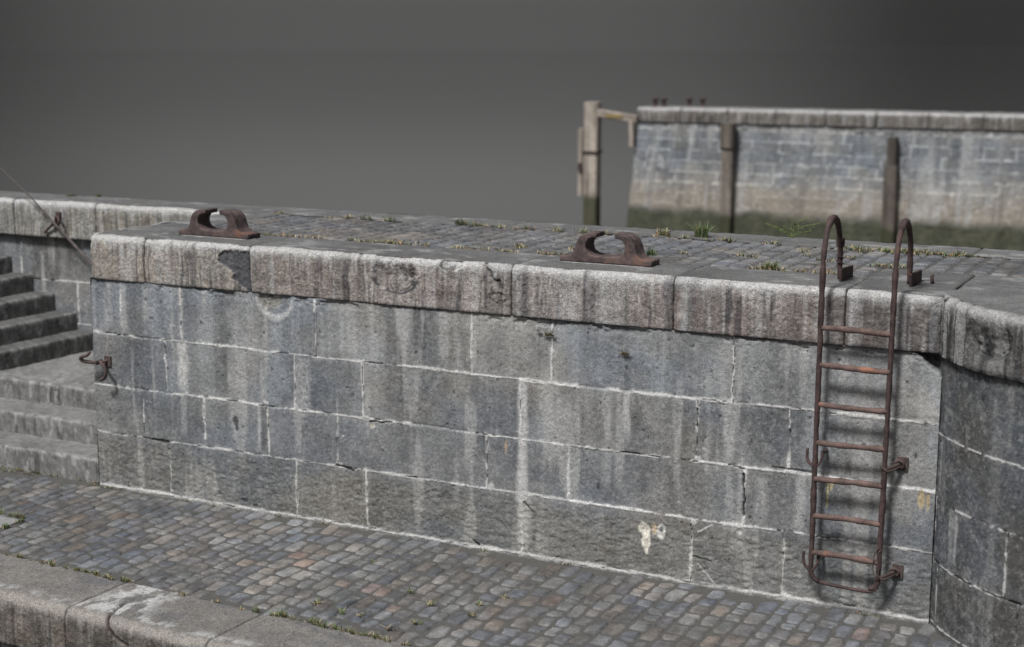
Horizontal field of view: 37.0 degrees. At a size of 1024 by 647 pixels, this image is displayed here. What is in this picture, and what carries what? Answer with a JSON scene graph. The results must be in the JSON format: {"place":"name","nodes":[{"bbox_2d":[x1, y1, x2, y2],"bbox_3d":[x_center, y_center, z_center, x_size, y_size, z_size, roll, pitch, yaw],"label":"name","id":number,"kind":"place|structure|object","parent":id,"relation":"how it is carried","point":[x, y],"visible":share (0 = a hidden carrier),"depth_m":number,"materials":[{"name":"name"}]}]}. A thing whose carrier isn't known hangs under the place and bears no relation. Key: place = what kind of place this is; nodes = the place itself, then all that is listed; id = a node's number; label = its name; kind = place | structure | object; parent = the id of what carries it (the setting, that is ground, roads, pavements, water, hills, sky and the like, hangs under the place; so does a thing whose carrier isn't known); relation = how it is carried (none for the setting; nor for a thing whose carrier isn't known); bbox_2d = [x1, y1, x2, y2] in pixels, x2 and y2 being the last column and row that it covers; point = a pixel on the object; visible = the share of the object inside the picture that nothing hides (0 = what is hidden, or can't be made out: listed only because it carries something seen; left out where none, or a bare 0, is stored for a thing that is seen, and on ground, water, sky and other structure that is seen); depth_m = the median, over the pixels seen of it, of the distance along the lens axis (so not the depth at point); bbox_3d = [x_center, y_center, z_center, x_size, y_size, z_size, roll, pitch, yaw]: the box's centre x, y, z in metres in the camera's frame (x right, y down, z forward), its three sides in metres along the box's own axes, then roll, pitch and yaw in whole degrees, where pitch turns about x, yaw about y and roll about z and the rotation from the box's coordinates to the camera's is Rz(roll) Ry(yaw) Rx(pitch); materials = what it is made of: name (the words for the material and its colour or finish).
{"place":"outdoors","nodes":[
{"label":"outdoors","id":0,"kind":"place"},
{"bbox_2d":[0,468,956,646],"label":"cobbled ground","id":1,"kind":"structure","parent":0,"point":[881,635],"depth_m":10.92,"materials":[{"name":"stone"}]},
{"bbox_2d":[0,516,17,528],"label":"paving slab","id":2,"kind":"structure","parent":1,"relation":"on","point":[5,520],"depth_m":12.29,"materials":[{"name":"stone"}]},
{"bbox_2d":[0,255,98,483],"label":"stone staircase","id":3,"kind":"structure","parent":1,"relation":"on","point":[48,419],"depth_m":14.62,"materials":[{"name":"stone"}]},
{"bbox_2d":[0,466,879,646],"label":"landing grass","id":4,"kind":"structure","parent":1,"relation":"on","point":[274,613],"depth_m":10.47,"materials":[{"name":"green plant"}]},
{"bbox_2d":[929,275,1023,646],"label":"round bastion","id":5,"kind":"object","parent":1,"relation":"on","point":[977,590],"visible":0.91,"depth_m":9.46,"materials":[{"name":"stone"}]},
{"bbox_2d":[0,45,1023,226],"bbox_3d":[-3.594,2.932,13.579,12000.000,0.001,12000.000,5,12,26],"label":"water","id":6,"kind":"structure","parent":0,"point":[483,132],"depth_m":132.63,"materials":[{"name":"grey liquid"}]},
{"bbox_2d":[0,191,277,330],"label":"stair back wall","id":7,"kind":"structure","parent":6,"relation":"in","point":[55,262],"depth_m":15.72,"materials":[{"name":"stone"}]},
{"bbox_2d":[0,167,91,265],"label":"stair rail","id":8,"kind":"object","parent":7,"relation":"attached to","point":[84,256],"visible":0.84,"depth_m":15.49,"materials":[{"name":"grey metal"}]},
{"bbox_2d":[44,211,61,233],"bbox_3d":[-4.671,-1.028,15.609,0.274,0.238,0.093,8,13,37],"label":"wall ring","id":9,"kind":"object","parent":7,"relation":"attached to","point":[58,216],"depth_m":15.57,"materials":[{"name":"metal"}]},
{"bbox_2d":[0,554,409,646],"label":"landing edge","id":10,"kind":"object","parent":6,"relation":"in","point":[38,606],"visible":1,"depth_m":10.38,"materials":[{"name":"stone"}]},
{"bbox_2d":[90,206,1023,623],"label":"quay wall","id":11,"kind":"structure","parent":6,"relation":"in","point":[452,396],"depth_m":11.28,"materials":[{"name":"stone"}]},
{"bbox_2d":[79,351,111,380],"bbox_3d":[-3.529,0.352,13.002,0.273,0.261,0.145,4,11,19],"label":"wall hook","id":12,"kind":"object","parent":11,"relation":"attached to","point":[105,362],"depth_m":12.97,"materials":[{"name":"metal"}]},
{"bbox_2d":[178,208,259,239],"bbox_3d":[-2.445,-0.838,12.740,0.769,0.234,0.187,6,12,27],"label":"mooring cleat","id":13,"kind":"object","parent":11,"relation":"on","point":[200,224],"visible":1,"depth_m":12.67,"materials":[{"name":"metal"}]},
{"bbox_2d":[452,216,469,224],"bbox_3d":[-0.462,-0.924,13.634,0.184,0.089,0.168,0,10,-3],"label":"grass tuft","id":14,"kind":"object","parent":11,"relation":"on","point":[460,221],"visible":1,"depth_m":13.64,"materials":[{"name":"green plant"}]},
{"bbox_2d":[542,331,554,336],"bbox_3d":[0.240,0.072,11.055,0.184,0.044,0.048,5,12,26],"label":"wall tuft","id":15,"kind":"object","parent":11,"relation":"attached to","point":[548,334],"visible":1,"depth_m":11.06,"materials":[{"name":"green plant"}]},
{"bbox_2d":[559,231,659,266],"bbox_3d":[0.711,-0.553,11.208,0.770,0.234,0.188,5,12,26],"label":"mooring cleat","id":16,"kind":"object","parent":11,"relation":"on","point":[586,251],"visible":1,"depth_m":11.15,"materials":[{"name":"metal"}]},
{"bbox_2d":[270,211,1005,257],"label":"joint grass","id":17,"kind":"structure","parent":11,"relation":"on","point":[887,249],"depth_m":12.36,"materials":[{"name":"green plant"}]},
{"bbox_2d":[253,216,1023,289],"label":"quay top bed","id":18,"kind":"object","parent":11,"relation":"on","point":[928,267],"visible":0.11,"depth_m":11.53,"materials":[{"name":"grey stone"}]},
{"bbox_2d":[214,215,1023,277],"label":"cobbled quay top","id":19,"kind":"structure","parent":18,"relation":"on","point":[331,228],"depth_m":12.27,"materials":[{"name":"stone"}]},
{"bbox_2d":[262,230,906,274],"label":"joint grass","id":20,"kind":"structure","parent":19,"relation":"on","point":[518,245],"depth_m":11.75,"materials":[{"name":"green plant"}]},
{"bbox_2d":[646,247,656,255],"bbox_3d":[1.052,-0.558,11.681,0.105,0.073,0.125,-10,14,-43],"label":"grass tuft","id":21,"kind":"object","parent":19,"relation":"on","point":[651,252],"visible":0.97,"depth_m":11.67,"materials":[{"name":"green plant"}]},
{"bbox_2d":[754,259,779,269],"bbox_3d":[1.831,-0.431,10.938,0.178,0.092,0.160,5,12,26],"label":"grass tuft","id":22,"kind":"object","parent":19,"relation":"on","point":[774,266],"visible":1,"depth_m":10.93,"materials":[{"name":"green plant"}]},
{"bbox_2d":[655,225,670,235],"bbox_3d":[1.277,-0.786,12.847,0.188,0.105,0.209,5,12,26],"label":"grass tuft","id":23,"kind":"object","parent":11,"relation":"on","point":[665,232],"visible":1,"depth_m":12.84,"materials":[{"name":"green plant"}]},
{"bbox_2d":[687,222,713,237],"bbox_3d":[1.580,-0.792,12.736,0.309,0.157,0.273,5,12,26],"label":"grass tuft","id":24,"kind":"object","parent":11,"relation":"on","point":[699,234],"visible":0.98,"depth_m":12.71,"materials":[{"name":"green plant"}]},
{"bbox_2d":[765,216,818,237],"bbox_3d":[2.327,-0.807,12.723,0.479,0.189,0.111,5,12,26],"label":"leafy weed","id":25,"kind":"object","parent":11,"relation":"on","point":[793,230],"visible":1,"depth_m":12.71,"materials":[{"name":"green plant"}]},
{"bbox_2d":[802,215,933,592],"bbox_3d":[2.409,0.507,10.311,0.668,2.491,0.744,5,12,26],"label":"quay ladder","id":26,"kind":"object","parent":11,"relation":"attached to","point":[900,462],"visible":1,"depth_m":10.06,"materials":[{"name":"metal"}]},
{"bbox_2d":[578,102,637,225],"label":"mooring dolphin","id":27,"kind":"object","parent":6,"relation":"in","point":[590,151],"visible":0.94,"depth_m":40.24,"materials":[{"name":"wood"}]},
{"bbox_2d":[626,106,1023,249],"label":"pier","id":28,"kind":"structure","parent":6,"relation":"in","point":[961,180],"depth_m":37.48,"materials":[{"name":"grey stone"}]},
{"bbox_2d":[652,97,658,106],"bbox_3d":[3.734,-5.770,39.834,0.180,0.250,0.180,5,12,26],"label":"bollard","id":29,"kind":"object","parent":28,"relation":"on","point":[655,99],"visible":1,"depth_m":39.79,"materials":[{"name":"metal"}]},
{"bbox_2d":[661,97,667,106],"bbox_3d":[3.948,-5.750,39.728,0.180,0.250,0.180,5,12,26],"label":"bollard","id":30,"kind":"object","parent":28,"relation":"on","point":[663,99],"visible":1,"depth_m":39.68,"materials":[{"name":"metal"}]},
{"bbox_2d":[686,97,692,105],"bbox_3d":[4.629,-5.788,39.941,0.180,0.250,0.180,5,12,26],"label":"bollard","id":31,"kind":"object","parent":28,"relation":"on","point":[689,99],"visible":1,"depth_m":39.89,"materials":[{"name":"metal"}]},
{"bbox_2d":[699,97,705,106],"bbox_3d":[4.959,-5.757,39.777,0.180,0.250,0.180,5,12,26],"label":"bollard","id":32,"kind":"object","parent":28,"relation":"on","point":[702,99],"visible":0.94,"depth_m":39.73,"materials":[{"name":"metal"}]},
{"bbox_2d":[719,123,736,232],"bbox_3d":[5.419,-3.017,38.661,0.340,4.060,0.329,5,12,26],"label":"fender post","id":33,"kind":"object","parent":28,"relation":"attached to","point":[727,138],"visible":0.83,"depth_m":38.44,"materials":[{"name":"wood"}]},
{"bbox_2d":[881,137,898,242],"bbox_3d":[9.099,-2.566,36.883,0.320,3.820,0.282,5,12,26],"label":"fender post","id":34,"kind":"object","parent":28,"relation":"attached to","point":[890,200],"visible":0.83,"depth_m":36.66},
{"bbox_2d":[0,0,1023,47],"label":"sky","id":35,"kind":"structure","parent":0,"point":[491,23],"materials":[{"name":"grey"}]}
]}

